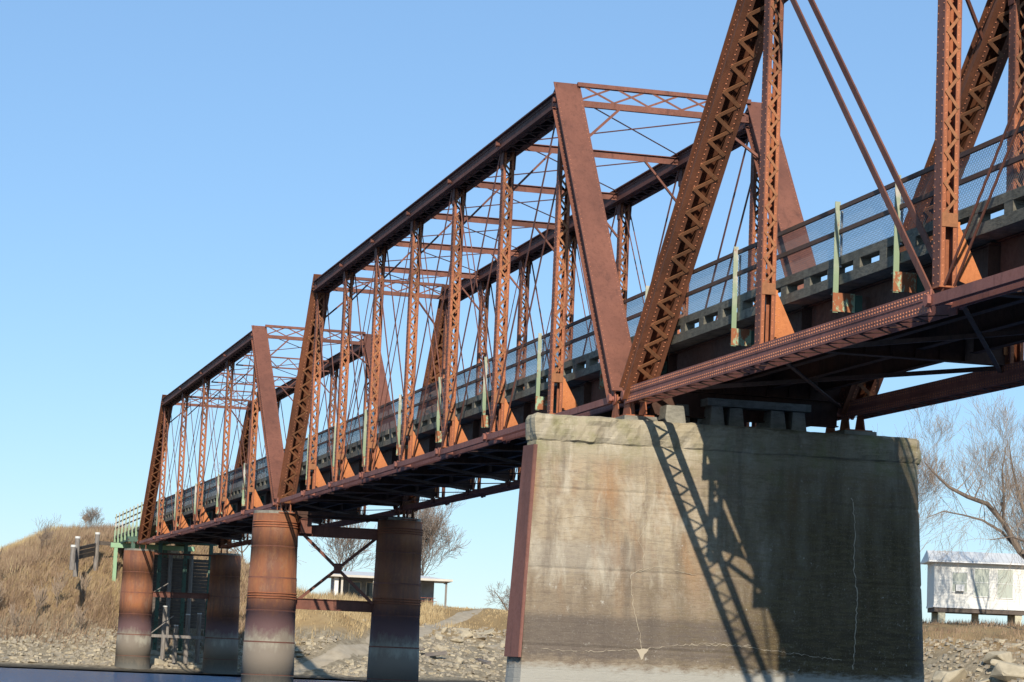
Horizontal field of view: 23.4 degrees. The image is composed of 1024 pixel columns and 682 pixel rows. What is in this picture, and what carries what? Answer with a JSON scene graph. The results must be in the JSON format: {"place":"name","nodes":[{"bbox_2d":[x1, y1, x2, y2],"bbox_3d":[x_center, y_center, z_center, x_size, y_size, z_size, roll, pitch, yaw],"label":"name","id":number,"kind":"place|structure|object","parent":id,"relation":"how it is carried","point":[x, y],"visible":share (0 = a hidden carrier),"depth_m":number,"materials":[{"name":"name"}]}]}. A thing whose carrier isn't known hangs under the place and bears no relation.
{"place":"outdoors","nodes":[
{"label":"outdoors","id":0,"kind":"place"},
{"bbox_2d":[0,666,365,681],"bbox_3d":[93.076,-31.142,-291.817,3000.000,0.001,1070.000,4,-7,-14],"label":"water","id":1,"kind":"structure","parent":0,"point":[14,674],"depth_m":138.96,"materials":[{"name":"blue liquid"}]},
{"bbox_2d":[241,509,422,681],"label":"iron cylinder pier","id":2,"kind":"structure","parent":1,"relation":"in","point":[273,603],"depth_m":110.17,"materials":[{"name":"brown metal"}]},
{"bbox_2d":[137,324,411,552],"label":"steel truss span","id":3,"kind":"object","parent":2,"relation":"on","point":[222,517],"visible":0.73,"depth_m":132.46,"materials":[{"name":"metal"}]},
{"bbox_2d":[504,392,923,681],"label":"concrete pier","id":4,"kind":"structure","parent":1,"relation":"in","point":[718,541],"depth_m":58.53,"materials":[{"name":"concrete"}]},
{"bbox_2d":[276,82,854,520],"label":"steel truss span","id":5,"kind":"object","parent":4,"relation":"on","point":[444,440],"visible":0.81,"depth_m":79.68,"materials":[{"name":"metal"}]},
{"bbox_2d":[616,0,1023,431],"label":"steel truss span","id":6,"kind":"object","parent":4,"relation":"on","point":[934,284],"visible":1,"depth_m":51.50,"materials":[{"name":"metal"}]},
{"bbox_2d":[0,537,1023,681],"bbox_3d":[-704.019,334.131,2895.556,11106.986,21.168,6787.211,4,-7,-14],"label":"ground","id":7,"kind":"structure","parent":0,"point":[338,628],"depth_m":181.03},
{"bbox_2d":[0,581,6,601],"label":"sapling","id":8,"kind":"object","parent":7,"relation":"on","point":[1,590],"visible":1,"depth_m":176.68,"materials":[{"name":"brown plant"}]},
{"bbox_2d":[8,603,21,630],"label":"sapling","id":9,"kind":"object","parent":7,"relation":"on","point":[13,614],"visible":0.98,"depth_m":174.89,"materials":[{"name":"brown plant"}]},
{"bbox_2d":[32,583,48,617],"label":"sapling","id":10,"kind":"object","parent":7,"relation":"on","point":[42,599],"visible":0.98,"depth_m":177.82,"materials":[{"name":"brown plant"}]},
{"bbox_2d":[33,513,62,547],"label":"bare shrub","id":11,"kind":"object","parent":7,"relation":"on","point":[44,533],"visible":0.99,"depth_m":193.97,"materials":[{"name":"brown plant"}]},
{"bbox_2d":[51,571,69,607],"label":"sapling","id":12,"kind":"object","parent":7,"relation":"on","point":[58,585],"visible":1,"depth_m":180.31,"materials":[{"name":"brown plant"}]},
{"bbox_2d":[74,604,88,633],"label":"sapling","id":13,"kind":"object","parent":7,"relation":"on","point":[79,615],"visible":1,"depth_m":176.84,"materials":[{"name":"brown plant"}]},
{"bbox_2d":[77,573,91,601],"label":"sapling","id":14,"kind":"object","parent":7,"relation":"on","point":[83,590],"visible":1,"depth_m":181.61,"materials":[{"name":"brown plant"}]},
{"bbox_2d":[78,506,104,529],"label":"bare shrub","id":15,"kind":"object","parent":7,"relation":"on","point":[92,515],"visible":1,"depth_m":205.03,"materials":[{"name":"brown plant"}]},
{"bbox_2d":[69,532,116,576],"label":"timber wing wall","id":16,"kind":"structure","parent":7,"relation":"on","point":[76,554],"depth_m":184.89,"materials":[{"name":"white paint"}]},
{"bbox_2d":[0,519,249,652],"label":"dry brush","id":17,"kind":"object","parent":7,"relation":"on","point":[106,532],"visible":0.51,"depth_m":184.35,"materials":[{"name":"beige plant"}]},
{"bbox_2d":[150,656,164,664],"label":"riprap rock","id":18,"kind":"object","parent":7,"relation":"on","point":[156,660],"visible":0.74,"depth_m":171.12,"materials":[{"name":"stone"}]},
{"bbox_2d":[151,650,166,655],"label":"riprap rock","id":19,"kind":"object","parent":7,"relation":"on","point":[154,653],"visible":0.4,"depth_m":175.46,"materials":[{"name":"stone"}]},
{"bbox_2d":[110,502,216,651],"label":"green approach span","id":20,"kind":"object","parent":7,"relation":"on","point":[124,537],"visible":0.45,"depth_m":176.00,"materials":[{"name":"metal"}]},
{"bbox_2d":[160,606,167,660],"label":"timber stub","id":21,"kind":"object","parent":7,"relation":"on","point":[163,641],"visible":0.83,"depth_m":172.89,"materials":[{"name":"white paint"}]},
{"bbox_2d":[172,625,177,663],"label":"timber stub","id":22,"kind":"object","parent":7,"relation":"on","point":[174,653],"visible":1,"depth_m":172.70,"materials":[{"name":"white paint"}]},
{"bbox_2d":[115,548,240,673],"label":"iron cylinder pier","id":23,"kind":"structure","parent":7,"relation":"on","point":[135,635],"depth_m":168.52,"materials":[{"name":"brown metal"}]},
{"bbox_2d":[151,555,207,650],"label":"timber bulkhead","id":24,"kind":"object","parent":7,"relation":"on","point":[191,581],"visible":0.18,"depth_m":178.94,"materials":[{"name":"black wood"}]},
{"bbox_2d":[171,648,191,655],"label":"riprap rock","id":25,"kind":"object","parent":7,"relation":"on","point":[180,653],"visible":0.45,"depth_m":176.44,"materials":[{"name":"stone"}]},
{"bbox_2d":[176,655,189,661],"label":"riprap rock","id":26,"kind":"object","parent":7,"relation":"on","point":[179,658],"visible":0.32,"depth_m":174.80,"materials":[{"name":"stone"}]},
{"bbox_2d":[0,522,370,639],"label":"dry grass","id":27,"kind":"structure","parent":7,"relation":"on","point":[65,531],"depth_m":199.45,"materials":[{"name":"beige plant"}]},
{"bbox_2d":[183,614,189,664],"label":"timber stub","id":28,"kind":"object","parent":7,"relation":"on","point":[186,642],"visible":0.83,"depth_m":173.03,"materials":[{"name":"white paint"}]},
{"bbox_2d":[190,665,202,669],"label":"riprap rock","id":29,"kind":"object","parent":7,"relation":"on","point":[198,666],"visible":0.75,"depth_m":171.79,"materials":[{"name":"stone"}]},
{"bbox_2d":[194,613,201,662],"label":"timber stub","id":30,"kind":"object","parent":7,"relation":"on","point":[197,644],"visible":0.83,"depth_m":173.65,"materials":[{"name":"wood"}]},
{"bbox_2d":[183,457,305,564],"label":"bare tree","id":31,"kind":"object","parent":7,"relation":"on","point":[238,548],"visible":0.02,"depth_m":238.69,"materials":[{"name":"brown plant"}]},
{"bbox_2d":[309,507,376,570],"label":"bare tree","id":32,"kind":"object","parent":7,"relation":"on","point":[340,555],"visible":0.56,"depth_m":245.94,"materials":[{"name":"brown plant"}]},
{"bbox_2d":[240,561,460,645],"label":"dry bank grass","id":33,"kind":"structure","parent":7,"relation":"on","point":[426,604],"depth_m":201.65,"materials":[{"name":"beige plant"}]},
{"bbox_2d":[329,571,452,607],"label":"park pavilion","id":34,"kind":"structure","parent":7,"relation":"on","point":[361,581],"depth_m":229.08,"materials":[{"name":"concrete"}]},
{"bbox_2d":[348,581,361,598],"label":"door","id":35,"kind":"structure","parent":34,"relation":"in","point":[351,589],"depth_m":229.07,"materials":[{"name":"grey glass"}]},
{"bbox_2d":[365,582,372,598],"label":"door","id":36,"kind":"structure","parent":34,"relation":"in","point":[369,585],"depth_m":229.24,"materials":[{"name":"grey glass"}]},
{"bbox_2d":[294,608,495,674],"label":"boat ramp road","id":37,"kind":"structure","parent":7,"relation":"on","point":[339,651],"depth_m":181.45,"materials":[{"name":"grey concrete"}]},
{"bbox_2d":[326,597,507,629],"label":"short turf","id":38,"kind":"structure","parent":7,"relation":"on","point":[465,608],"depth_m":220.08,"materials":[{"name":"beige plant"}]},
{"bbox_2d":[420,651,446,656],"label":"driftwood plank","id":39,"kind":"object","parent":7,"relation":"on","point":[430,654],"visible":0.64,"depth_m":192.47,"materials":[{"name":"wood"}]},
{"bbox_2d":[405,490,471,575],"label":"bare tree","id":40,"kind":"object","parent":7,"relation":"on","point":[431,527],"visible":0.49,"depth_m":242.75,"materials":[{"name":"brown plant"}]},
{"bbox_2d":[434,634,442,639],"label":"riprap rock","id":41,"kind":"object","parent":7,"relation":"on","point":[439,636],"visible":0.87,"depth_m":204.76,"materials":[{"name":"stone"}]},
{"bbox_2d":[433,645,446,650],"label":"riprap rock","id":42,"kind":"object","parent":7,"relation":"on","point":[439,647],"visible":0.6,"depth_m":197.64,"materials":[{"name":"stone"}]},
{"bbox_2d":[441,627,447,632],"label":"riprap rock","id":43,"kind":"object","parent":7,"relation":"on","point":[444,629],"visible":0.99,"depth_m":207.72,"materials":[{"name":"stone"}]},
{"bbox_2d":[450,637,463,642],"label":"riprap rock","id":44,"kind":"object","parent":7,"relation":"on","point":[457,640],"visible":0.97,"depth_m":204.04,"materials":[{"name":"stone"}]},
{"bbox_2d":[455,657,463,663],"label":"riprap rock","id":45,"kind":"object","parent":7,"relation":"on","point":[458,659],"visible":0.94,"depth_m":192.90,"materials":[{"name":"stone"}]},
{"bbox_2d":[456,628,470,630],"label":"riprap rock","id":46,"kind":"object","parent":7,"relation":"on","point":[464,629],"visible":0.61,"depth_m":210.36,"materials":[{"name":"stone"}]},
{"bbox_2d":[460,630,472,637],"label":"riprap rock","id":47,"kind":"object","parent":7,"relation":"on","point":[467,633],"visible":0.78,"depth_m":207.50,"materials":[{"name":"stone"}]},
{"bbox_2d":[475,658,490,663],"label":"driftwood plank","id":48,"kind":"object","parent":7,"relation":"on","point":[483,661],"visible":1,"depth_m":195.32,"materials":[{"name":"wood"}]},
{"bbox_2d":[480,628,493,634],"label":"riprap rock","id":49,"kind":"object","parent":7,"relation":"on","point":[489,632],"visible":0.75,"depth_m":211.14,"materials":[{"name":"stone"}]},
{"bbox_2d":[489,644,499,648],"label":"riprap rock","id":50,"kind":"object","parent":7,"relation":"on","point":[495,646],"visible":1,"depth_m":205.02,"materials":[{"name":"beige stone"}]},
{"bbox_2d":[485,581,509,610],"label":"bare tree","id":51,"kind":"object","parent":7,"relation":"on","point":[501,598],"visible":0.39,"depth_m":270.46,"materials":[{"name":"brown plant"}]},
{"bbox_2d":[499,641,504,647],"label":"riprap rock","id":52,"kind":"object","parent":7,"relation":"on","point":[502,644],"visible":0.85,"depth_m":205.94,"materials":[{"name":"stone"}]},
{"bbox_2d":[0,623,1023,681],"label":"shore rubble","id":53,"kind":"object","parent":7,"relation":"on","point":[72,659],"visible":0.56,"depth_m":174.07,"materials":[{"name":"stone"}]},
{"bbox_2d":[872,415,966,536],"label":"bare tree","id":54,"kind":"object","parent":7,"relation":"on","point":[925,488],"visible":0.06,"depth_m":180.96,"materials":[{"name":"brown plant"}]},
{"bbox_2d":[932,671,946,681],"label":"riprap rock","id":55,"kind":"object","parent":7,"relation":"on","point":[938,676],"visible":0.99,"depth_m":147.60,"materials":[{"name":"stone"}]},
{"bbox_2d":[940,668,967,681],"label":"riprap rock","id":56,"kind":"object","parent":7,"relation":"on","point":[957,675],"visible":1,"depth_m":146.85,"materials":[{"name":"stone"}]},
{"bbox_2d":[905,393,1023,609],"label":"bare tree","id":57,"kind":"object","parent":7,"relation":"on","point":[1011,538],"visible":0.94,"depth_m":150.31,"materials":[{"name":"grey plant"}]},
{"bbox_2d":[921,550,1023,625],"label":"white house","id":58,"kind":"structure","parent":7,"relation":"on","point":[970,587],"depth_m":163.83,"materials":[{"name":"white wood"}]},
{"bbox_2d":[951,572,967,592],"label":"window","id":59,"kind":"structure","parent":58,"relation":"in","point":[957,577],"depth_m":163.91,"materials":[{"name":"white glass"}]},
{"bbox_2d":[973,568,989,597],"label":"window","id":60,"kind":"structure","parent":58,"relation":"in","point":[981,576],"depth_m":163.79,"materials":[{"name":"white glass"}]},
{"bbox_2d":[996,569,1013,598],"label":"window","id":61,"kind":"structure","parent":58,"relation":"in","point":[1008,589],"depth_m":163.71,"materials":[{"name":"white glass"}]},
{"bbox_2d":[922,618,1023,664],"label":"dry weeds","id":62,"kind":"object","parent":7,"relation":"on","point":[986,624],"visible":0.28,"depth_m":155.40,"materials":[{"name":"beige plant"}]},
{"bbox_2d":[977,677,991,681],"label":"riprap rock","id":63,"kind":"object","parent":7,"relation":"on","point":[989,679],"visible":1,"depth_m":144.68,"materials":[{"name":"stone"}]},
{"bbox_2d":[982,651,1012,663],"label":"riprap rock","id":64,"kind":"object","parent":7,"relation":"on","point":[1005,656],"visible":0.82,"depth_m":146.08,"materials":[{"name":"stone"}]},
{"bbox_2d":[979,457,1023,553],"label":"bare tree","id":65,"kind":"object","parent":7,"relation":"on","point":[1016,527],"visible":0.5,"depth_m":199.42,"materials":[{"name":"brown plant"}]},
{"bbox_2d":[990,659,1017,665],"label":"riprap rock","id":66,"kind":"object","parent":7,"relation":"on","point":[993,661],"visible":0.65,"depth_m":145.09,"materials":[{"name":"stone"}]},
{"bbox_2d":[990,661,1023,681],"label":"riprap rock","id":67,"kind":"object","parent":7,"relation":"on","point":[1005,671],"visible":1,"depth_m":143.52,"materials":[{"name":"stone"}]},
{"bbox_2d":[1011,643,1021,646],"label":"riprap rock","id":68,"kind":"object","parent":7,"relation":"on","point":[1015,644],"visible":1,"depth_m":148.96,"materials":[{"name":"stone"}]},
{"bbox_2d":[0,0,1023,624],"label":"sky","id":69,"kind":"structure","parent":0,"point":[177,177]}
]}

